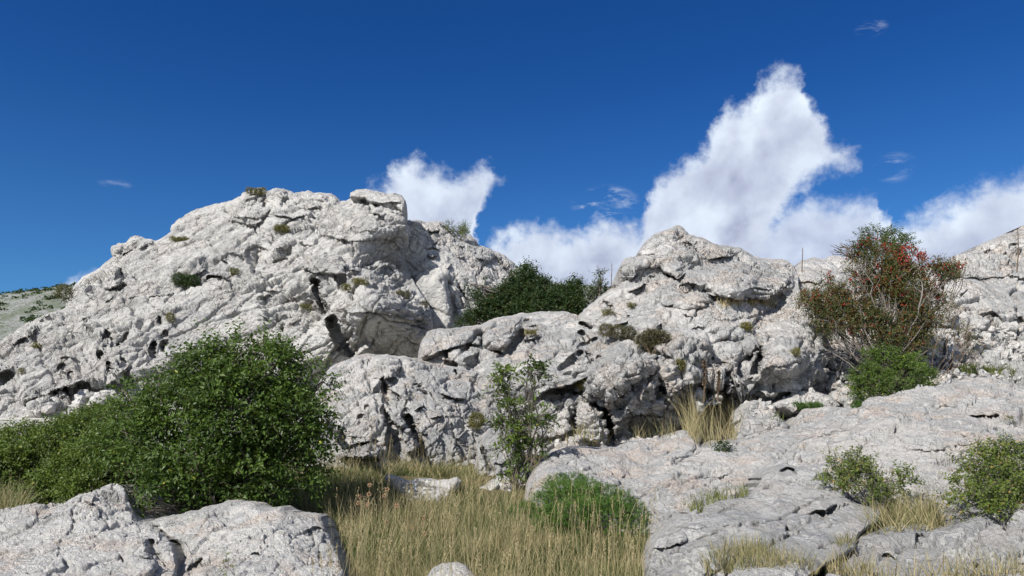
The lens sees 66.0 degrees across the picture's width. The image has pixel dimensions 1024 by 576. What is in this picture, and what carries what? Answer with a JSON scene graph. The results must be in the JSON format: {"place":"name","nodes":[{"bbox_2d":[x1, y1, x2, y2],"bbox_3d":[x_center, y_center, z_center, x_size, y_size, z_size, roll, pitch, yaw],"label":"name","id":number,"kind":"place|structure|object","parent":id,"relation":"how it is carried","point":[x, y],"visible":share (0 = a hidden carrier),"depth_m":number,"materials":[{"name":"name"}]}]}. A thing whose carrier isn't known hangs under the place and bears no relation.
{"place":"outdoors","nodes":[
{"label":"outdoors","id":0,"kind":"place"},
{"bbox_2d":[0,473,47,509],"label":"shaded grass","id":1,"kind":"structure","parent":0,"point":[8,500],"depth_m":8.56,"materials":[{"name":"beige plant"}]},
{"bbox_2d":[51,281,76,307],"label":"cushion plant","id":2,"kind":"object","parent":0,"point":[69,292],"visible":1,"depth_m":9.02,"materials":[{"name":"green plant"}]},
{"bbox_2d":[0,284,608,341],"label":"hill","id":3,"kind":"structure","parent":0,"point":[10,322],"depth_m":199.33,"materials":[{"name":"grey stone"}]},
{"bbox_2d":[0,281,75,321],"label":"hillside scrub","id":4,"kind":"object","parent":3,"relation":"on","point":[45,288],"visible":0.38,"depth_m":211.19,"materials":[{"name":"green plant"}]},
{"bbox_2d":[0,413,651,575],"bbox_3d":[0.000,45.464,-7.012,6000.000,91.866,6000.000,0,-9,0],"label":"ground","id":5,"kind":"structure","parent":0,"point":[4,419],"depth_m":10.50,"materials":[{"name":"beige plant"}]},
{"bbox_2d":[0,393,148,504],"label":"bush","id":6,"kind":"object","parent":5,"relation":"on","point":[49,447],"visible":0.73,"depth_m":9.18,"materials":[{"name":"green plant"}]},
{"bbox_2d":[21,388,130,417],"bbox_3d":[-10.656,3.062,19.772,2.917,1.120,1.207,4,-10,-23],"label":"dome foot rubble","id":7,"kind":"object","parent":5,"relation":"on","point":[79,397],"visible":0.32,"depth_m":19.49,"materials":[{"name":"stone"}]},
{"bbox_2d":[0,483,184,575],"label":"ribbed boulder","id":8,"kind":"object","parent":5,"relation":"on","point":[97,532],"visible":0.98,"depth_m":6.31,"materials":[{"name":"stone"}]},
{"bbox_2d":[63,316,359,518],"bbox_3d":[-3.205,1.505,8.300,3.087,2.487,1.868,0,-9,0],"label":"round bush","id":9,"kind":"object","parent":5,"relation":"on","point":[208,394],"visible":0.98,"depth_m":8.23,"materials":[{"name":"green plant"}]},
{"bbox_2d":[0,188,433,416],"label":"limestone dome","id":10,"kind":"structure","parent":5,"relation":"on","point":[110,325],"depth_m":23.78,"materials":[{"name":"grey stone"}]},
{"bbox_2d":[31,342,41,348],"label":"moss cushion","id":11,"kind":"object","parent":10,"relation":"on","point":[35,344],"visible":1,"depth_m":22.32,"materials":[{"name":"green plant"}]},
{"bbox_2d":[164,312,175,322],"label":"moss cushion","id":12,"kind":"object","parent":10,"relation":"on","point":[168,316],"visible":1,"depth_m":22.79,"materials":[{"name":"green plant"}]},
{"bbox_2d":[169,236,189,241],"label":"moss cushion","id":13,"kind":"object","parent":10,"relation":"on","point":[179,238],"visible":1,"depth_m":27.80,"materials":[{"name":"green plant"}]},
{"bbox_2d":[170,271,200,288],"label":"rock shrub","id":14,"kind":"object","parent":10,"relation":"on","point":[184,279],"visible":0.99,"depth_m":24.57,"materials":[{"name":"green plant"}]},
{"bbox_2d":[229,266,240,276],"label":"moss cushion","id":15,"kind":"object","parent":10,"relation":"on","point":[235,270],"visible":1,"depth_m":24.92,"materials":[{"name":"green plant"}]},
{"bbox_2d":[244,187,267,195],"bbox_3d":[-9.759,-3.668,30.056,0.951,0.455,0.446,0,-9,0],"label":"moss cushion","id":16,"kind":"object","parent":10,"relation":"on","point":[255,191],"visible":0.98,"depth_m":30.02,"materials":[{"name":"green plant"}]},
{"bbox_2d":[273,223,290,232],"bbox_3d":[-7.915,-2.034,27.084,0.638,0.405,0.392,0,-9,0],"label":"moss cushion","id":17,"kind":"object","parent":10,"relation":"on","point":[284,228],"visible":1,"depth_m":27.04,"materials":[{"name":"green plant"}]},
{"bbox_2d":[299,303,312,310],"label":"moss cushion","id":18,"kind":"object","parent":10,"relation":"on","point":[307,306],"visible":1,"depth_m":23.23,"materials":[{"name":"green plant"}]},
{"bbox_2d":[338,283,352,292],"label":"moss cushion","id":19,"kind":"object","parent":10,"relation":"on","point":[346,287],"visible":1,"depth_m":22.13,"materials":[{"name":"green plant"}]},
{"bbox_2d":[351,277,369,285],"bbox_3d":[-4.271,-0.141,22.165,0.594,0.326,0.337,0,-9,0],"label":"moss cushion","id":20,"kind":"object","parent":10,"relation":"on","point":[357,280],"visible":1,"depth_m":22.12,"materials":[{"name":"green plant"}]},
{"bbox_2d":[350,189,407,222],"bbox_3d":[-4.717,-2.669,28.263,2.174,1.864,3.733,0,-9,0],"label":"capstone boulder","id":21,"kind":"object","parent":10,"relation":"on","point":[398,201],"visible":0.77,"depth_m":27.23,"materials":[{"name":"stone"}]},
{"bbox_2d":[395,289,411,299],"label":"cushion plant","id":22,"kind":"object","parent":10,"relation":"on","point":[406,293],"visible":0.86,"depth_m":22.69,"materials":[{"name":"green plant"}]},
{"bbox_2d":[419,300,428,308],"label":"cushion plant","id":23,"kind":"object","parent":10,"relation":"on","point":[426,303],"visible":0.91,"depth_m":23.22,"materials":[{"name":"green plant"}]},
{"bbox_2d":[151,499,350,575],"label":"split boulder","id":24,"kind":"object","parent":5,"relation":"on","point":[258,538],"visible":0.97,"depth_m":6.47,"materials":[{"name":"stone"}]},
{"bbox_2d":[213,551,235,575],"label":"sprig","id":25,"kind":"object","parent":24,"relation":"on","point":[223,561],"visible":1,"depth_m":5.51,"materials":[{"name":"green plant"}]},
{"bbox_2d":[367,491,371,535],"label":"dried flower","id":26,"kind":"object","parent":5,"relation":"on","point":[369,495],"visible":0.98,"depth_m":7.67,"materials":[{"name":"brown plant"}]},
{"bbox_2d":[374,458,387,468],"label":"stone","id":27,"kind":"object","parent":5,"relation":"on","point":[378,461],"visible":0.29,"depth_m":11.03,"materials":[{"name":"stone"}]},
{"bbox_2d":[385,487,388,537],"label":"dried flower","id":28,"kind":"object","parent":5,"relation":"on","point":[386,490],"visible":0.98,"depth_m":7.67,"materials":[{"name":"brown plant"}]},
{"bbox_2d":[394,503,398,532],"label":"dried flower","id":29,"kind":"object","parent":5,"relation":"on","point":[396,506],"visible":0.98,"depth_m":7.65,"materials":[{"name":"beige plant"}]},
{"bbox_2d":[307,353,509,468],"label":"rock wall","id":30,"kind":"structure","parent":5,"relation":"on","point":[409,399],"depth_m":12.40,"materials":[{"name":"stone"}]},
{"bbox_2d":[466,411,486,432],"bbox_3d":[-0.548,2.084,12.273,0.332,0.358,0.348,0,-9,0],"label":"moss cushion","id":31,"kind":"object","parent":30,"relation":"on","point":[475,422],"visible":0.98,"depth_m":12.23,"materials":[{"name":"green plant"}]},
{"bbox_2d":[384,474,461,503],"bbox_3d":[-1.100,2.525,9.696,0.960,0.446,0.883,0,-9,0],"label":"stone","id":32,"kind":"object","parent":5,"relation":"on","point":[457,481],"visible":0.55,"depth_m":9.52,"materials":[{"name":"stone"}]},
{"bbox_2d":[429,562,474,575],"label":"stone","id":33,"kind":"object","parent":5,"relation":"on","point":[454,567],"visible":0.78,"depth_m":6.32,"materials":[{"name":"stone"}]},
{"bbox_2d":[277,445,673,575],"bbox_3d":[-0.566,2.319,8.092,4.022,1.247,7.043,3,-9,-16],"label":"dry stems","id":34,"kind":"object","parent":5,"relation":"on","point":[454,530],"visible":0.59,"depth_m":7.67,"materials":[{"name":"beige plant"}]},
{"bbox_2d":[296,433,656,575],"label":"seeding grass","id":35,"kind":"structure","parent":5,"relation":"on","point":[473,544],"depth_m":6.95,"materials":[{"name":"beige plant"}]},
{"bbox_2d":[405,220,548,328],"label":"fluted dome","id":36,"kind":"structure","parent":5,"relation":"on","point":[440,260],"depth_m":27.68,"materials":[{"name":"stone"}]},
{"bbox_2d":[442,218,475,241],"bbox_3d":[-2.021,-2.155,29.555,1.351,1.040,1.062,-3,-9,21],"label":"crest shrub","id":37,"kind":"object","parent":36,"relation":"on","point":[463,231],"visible":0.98,"depth_m":29.52,"materials":[{"name":"green plant"}]},
{"bbox_2d":[462,235,477,244],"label":"crest boulder","id":38,"kind":"object","parent":36,"relation":"on","point":[471,240],"visible":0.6,"depth_m":30.00,"materials":[{"name":"stone"}]},
{"bbox_2d":[480,475,513,490],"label":"stone","id":39,"kind":"object","parent":5,"relation":"on","point":[499,485],"visible":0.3,"depth_m":10.16,"materials":[{"name":"stone"}]},
{"bbox_2d":[474,428,520,475],"bbox_3d":[-0.203,2.509,11.412,0.660,0.944,1.212,0,-9,0],"label":"boulder","id":40,"kind":"object","parent":5,"relation":"on","point":[488,437],"visible":0.54,"depth_m":11.00,"materials":[{"name":"stone"}]},
{"bbox_2d":[479,349,562,489],"bbox_3d":[0.103,1.706,10.355,1.110,1.795,0.766,0,-9,0],"label":"ash sapling","id":41,"kind":"object","parent":5,"relation":"on","point":[515,422],"visible":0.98,"depth_m":10.32,"materials":[{"name":"green plant"}]},
{"bbox_2d":[519,468,530,484],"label":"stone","id":42,"kind":"object","parent":5,"relation":"on","point":[521,475],"visible":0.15,"depth_m":10.50,"materials":[{"name":"stone"}]},
{"bbox_2d":[494,468,653,540],"bbox_3d":[0.683,2.350,8.265,2.162,0.841,1.204,-7,-11,37],"label":"juniper cushion","id":43,"kind":"object","parent":5,"relation":"on","point":[603,506],"visible":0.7,"depth_m":8.13,"materials":[{"name":"green plant"}]},
{"bbox_2d":[418,225,829,454],"bbox_3d":[2.778,1.547,18.509,9.352,7.142,12.786,0,-9,0],"label":"pointed outcrop","id":44,"kind":"object","parent":5,"relation":"on","point":[676,280],"visible":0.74,"depth_m":14.52,"materials":[{"name":"stone"}]},
{"bbox_2d":[450,255,590,327],"bbox_3d":[0.281,0.336,19.131,3.562,2.432,1.748,0,-9,0],"label":"dark tree","id":45,"kind":"object","parent":44,"relation":"on","point":[519,292],"visible":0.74,"depth_m":18.98,"materials":[{"name":"green plant"}]},
{"bbox_2d":[524,328,539,336],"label":"moss cushion","id":46,"kind":"object","parent":44,"relation":"on","point":[532,332],"visible":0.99,"depth_m":15.41,"materials":[{"name":"green plant"}]},
{"bbox_2d":[575,378,585,391],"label":"moss cushion","id":47,"kind":"object","parent":44,"relation":"on","point":[582,380],"visible":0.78,"depth_m":13.05,"materials":[{"name":"green plant"}]},
{"bbox_2d":[544,416,617,445],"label":"wall foot grass","id":48,"kind":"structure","parent":44,"relation":"on","point":[566,434],"depth_m":12.47,"materials":[{"name":"beige plant"}]},
{"bbox_2d":[579,265,617,304],"bbox_3d":[2.065,0.046,18.782,1.007,1.188,0.782,0,-9,0],"label":"young tree","id":49,"kind":"object","parent":44,"relation":"on","point":[597,291],"visible":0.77,"depth_m":18.76,"materials":[{"name":"green plant"}]},
{"bbox_2d":[600,308,614,315],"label":"moss cushion","id":50,"kind":"object","parent":44,"relation":"on","point":[610,311],"visible":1,"depth_m":15.99,"materials":[{"name":"green plant"}]},
{"bbox_2d":[597,322,638,340],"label":"cushion plant","id":51,"kind":"object","parent":44,"relation":"on","point":[612,330],"visible":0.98,"depth_m":14.55,"materials":[{"name":"green plant"}]},
{"bbox_2d":[625,301,636,308],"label":"moss cushion","id":52,"kind":"object","parent":44,"relation":"on","point":[631,305],"visible":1,"depth_m":16.10,"materials":[{"name":"green plant"}]},
{"bbox_2d":[631,326,671,354],"bbox_3d":[2.442,1.046,13.849,0.781,0.750,0.587,5,-10,-31],"label":"hanging shrub","id":53,"kind":"object","parent":44,"relation":"on","point":[647,338],"visible":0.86,"depth_m":13.80,"materials":[{"name":"green plant"}]},
{"bbox_2d":[628,410,681,438],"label":"hollow grass","id":54,"kind":"structure","parent":44,"relation":"on","point":[653,431],"depth_m":11.95,"materials":[{"name":"beige plant"}]},
{"bbox_2d":[674,359,685,372],"bbox_3d":[2.772,1.295,13.061,0.274,0.282,0.277,3,-9,-20],"label":"moss cushion","id":55,"kind":"object","parent":44,"relation":"on","point":[679,361],"visible":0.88,"depth_m":13.01,"materials":[{"name":"green plant"}]},
{"bbox_2d":[717,296,776,307],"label":"ledge grass","id":56,"kind":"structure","parent":44,"relation":"on","point":[752,302],"depth_m":16.20,"materials":[{"name":"plant"}]},
{"bbox_2d":[739,321,754,332],"bbox_3d":[4.538,0.774,15.313,0.336,0.287,0.270,0,-9,0],"label":"moss cushion","id":57,"kind":"object","parent":44,"relation":"on","point":[746,325],"visible":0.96,"depth_m":15.28,"materials":[{"name":"green plant"}]},
{"bbox_2d":[789,347,801,356],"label":"moss cushion","id":58,"kind":"object","parent":44,"relation":"on","point":[797,350],"visible":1,"depth_m":13.62,"materials":[{"name":"green plant"}]},
{"bbox_2d":[663,384,752,444],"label":"tall dry grass","id":59,"kind":"structure","parent":5,"relation":"on","point":[698,428],"depth_m":12.00,"materials":[{"name":"beige plant"}]},
{"bbox_2d":[691,527,825,575],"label":"grass tuft","id":60,"kind":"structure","parent":5,"relation":"on","point":[745,551],"depth_m":5.83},
{"bbox_2d":[641,458,881,575],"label":"patchy slab","id":61,"kind":"structure","parent":5,"relation":"on","point":[790,500],"depth_m":6.92,"materials":[{"name":"grey stone"}]},
{"bbox_2d":[674,481,753,512],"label":"seam grass","id":62,"kind":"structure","parent":61,"relation":"on","point":[740,493],"depth_m":7.92,"materials":[{"name":"plant"}]},
{"bbox_2d":[833,526,868,554],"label":"crack grass","id":63,"kind":"structure","parent":61,"relation":"on","point":[850,541],"depth_m":6.40,"materials":[{"name":"beige plant"}]},
{"bbox_2d":[811,444,925,507],"bbox_3d":[3.551,1.938,7.930,1.025,0.694,0.996,-7,-11,38],"label":"shrub","id":64,"kind":"object","parent":61,"relation":"on","point":[847,474],"visible":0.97,"depth_m":7.92,"materials":[{"name":"green plant"}]},
{"bbox_2d":[524,376,1023,564],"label":"long slab","id":65,"kind":"structure","parent":5,"relation":"on","point":[925,429],"depth_m":10.02,"materials":[{"name":"grey stone"}]},
{"bbox_2d":[660,428,701,440],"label":"stone","id":66,"kind":"object","parent":65,"relation":"on","point":[676,432],"visible":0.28,"depth_m":11.97,"materials":[{"name":"stone"}]},
{"bbox_2d":[551,383,855,446],"bbox_3d":[3.811,2.107,13.251,6.203,1.089,2.354,4,-10,-26],"label":"outcrop foot rubble","id":67,"kind":"object","parent":65,"relation":"on","point":[793,408],"visible":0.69,"depth_m":13.22,"materials":[{"name":"stone"}]},
{"bbox_2d":[701,358,706,401],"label":"dry stalk","id":68,"kind":"object","parent":65,"relation":"on","point":[704,367],"visible":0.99,"depth_m":12.83,"materials":[{"name":"brown plant"}]},
{"bbox_2d":[716,370,720,401],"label":"dry stalk","id":69,"kind":"object","parent":65,"relation":"on","point":[718,381],"visible":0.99,"depth_m":12.80,"materials":[{"name":"brown plant"}]},
{"bbox_2d":[707,438,736,451],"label":"rock shrub","id":70,"kind":"object","parent":65,"relation":"on","point":[723,445],"visible":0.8,"depth_m":10.75,"materials":[{"name":"green plant"}]},
{"bbox_2d":[731,400,779,429],"bbox_3d":[4.032,2.142,13.204,0.829,0.532,0.907,0,-9,0],"label":"stone","id":71,"kind":"object","parent":65,"relation":"on","point":[758,409],"visible":0.58,"depth_m":12.94,"materials":[{"name":"stone"}]},
{"bbox_2d":[734,418,789,438],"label":"stone","id":72,"kind":"object","parent":65,"relation":"on","point":[749,428],"visible":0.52,"depth_m":12.33,"materials":[{"name":"stone"}]},
{"bbox_2d":[769,411,786,421],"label":"plant","id":73,"kind":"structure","parent":65,"relation":"on","point":[781,416],"depth_m":12.61,"materials":[{"name":"green plant"}]},
{"bbox_2d":[771,391,839,417],"bbox_3d":[5.053,2.036,13.711,1.187,0.498,0.846,0,-9,0],"label":"stone","id":74,"kind":"object","parent":65,"relation":"on","point":[800,397],"visible":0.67,"depth_m":13.51,"materials":[{"name":"stone"}]},
{"bbox_2d":[792,400,824,412],"bbox_3d":[4.977,2.003,13.265,0.630,0.253,0.229,0,-9,0],"label":"green cushion","id":75,"kind":"object","parent":65,"relation":"on","point":[810,404],"visible":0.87,"depth_m":13.24,"materials":[{"name":"green plant"}]},
{"bbox_2d":[828,390,851,406],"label":"stone","id":76,"kind":"object","parent":65,"relation":"on","point":[834,395],"visible":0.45,"depth_m":14.05,"materials":[{"name":"stone"}]},
{"bbox_2d":[830,383,844,391],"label":"stone","id":77,"kind":"object","parent":76,"relation":"on","point":[837,388],"visible":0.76,"depth_m":14.29,"materials":[{"name":"stone"}]},
{"bbox_2d":[843,395,863,408],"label":"stone","id":78,"kind":"object","parent":65,"relation":"on","point":[845,406],"visible":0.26,"depth_m":13.38,"materials":[{"name":"stone"}]},
{"bbox_2d":[850,399,862,407],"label":"green cushion","id":79,"kind":"object","parent":65,"relation":"on","point":[857,403],"visible":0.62,"depth_m":13.04,"materials":[{"name":"green plant"}]},
{"bbox_2d":[842,341,944,402],"bbox_3d":[6.388,1.512,13.330,1.694,1.220,1.056,0,-9,0],"label":"dense green shrub","id":80,"kind":"object","parent":65,"relation":"on","point":[900,361],"visible":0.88,"depth_m":13.21,"materials":[{"name":"green plant"}]},
{"bbox_2d":[847,485,957,534],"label":"arching grass","id":81,"kind":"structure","parent":65,"relation":"on","point":[922,514],"depth_m":7.20,"materials":[{"name":"beige plant"}]},
{"bbox_2d":[825,325,1023,393],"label":"ridge rubble","id":82,"kind":"object","parent":65,"relation":"on","point":[997,352],"visible":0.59,"depth_m":15.71,"materials":[{"name":"stone"}]},
{"bbox_2d":[932,303,990,377],"bbox_3d":[7.979,0.924,14.339,1.173,1.446,1.084,0,-9,0],"label":"sparse rose","id":83,"kind":"object","parent":65,"relation":"on","point":[965,336],"visible":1,"depth_m":14.22,"materials":[{"name":"brown plant"}]},
{"bbox_2d":[927,430,1023,526],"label":"corner shrub","id":84,"kind":"object","parent":65,"relation":"on","point":[1007,479],"visible":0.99,"depth_m":7.34,"materials":[{"name":"green plant"}]},
{"bbox_2d":[734,541,1023,575],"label":"corner grass","id":85,"kind":"structure","parent":5,"relation":"on","point":[949,572],"depth_m":5.55,"materials":[{"name":"beige plant"}]},
{"bbox_2d":[795,225,1023,398],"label":"broken ridge","id":86,"kind":"structure","parent":5,"relation":"on","point":[992,291],"depth_m":18.65,"materials":[{"name":"stone"}]},
{"bbox_2d":[830,222,921,273],"bbox_3d":[8.155,-0.897,17.437,1.811,1.247,1.311,0,-9,0],"label":"ridge bush","id":87,"kind":"object","parent":86,"relation":"on","point":[906,238],"visible":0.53,"depth_m":17.53,"materials":[{"name":"green plant"}]},
{"bbox_2d":[789,231,975,384],"bbox_3d":[7.098,0.315,15.050,3.558,3.057,1.612,0,-9,0],"label":"red berried bush","id":88,"kind":"object","parent":86,"relation":"on","point":[892,284],"visible":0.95,"depth_m":14.92,"materials":[{"name":"green plant"}]},
{"bbox_2d":[958,360,1014,373],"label":"green turf","id":89,"kind":"structure","parent":86,"relation":"on","point":[973,371],"depth_m":14.76,"materials":[{"name":"green plant"}]},
{"bbox_2d":[990,361,1015,375],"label":"edge turf","id":90,"kind":"structure","parent":86,"relation":"on","point":[993,370],"depth_m":14.52,"materials":[{"name":"green plant"}]},
{"bbox_2d":[1016,228,1018,272],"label":"dry stalk","id":91,"kind":"object","parent":86,"relation":"on","point":[1017,229],"visible":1,"depth_m":19.86,"materials":[{"name":"plant"}]},
{"bbox_2d":[809,503,1023,575],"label":"corner slab","id":92,"kind":"structure","parent":5,"relation":"on","point":[984,531],"depth_m":6.51,"materials":[{"name":"grey stone"}]},
{"bbox_2d":[0,0,1023,293],"label":"sky","id":93,"kind":"structure","parent":0,"point":[570,135],"materials":[{"name":"blue"}]}
]}

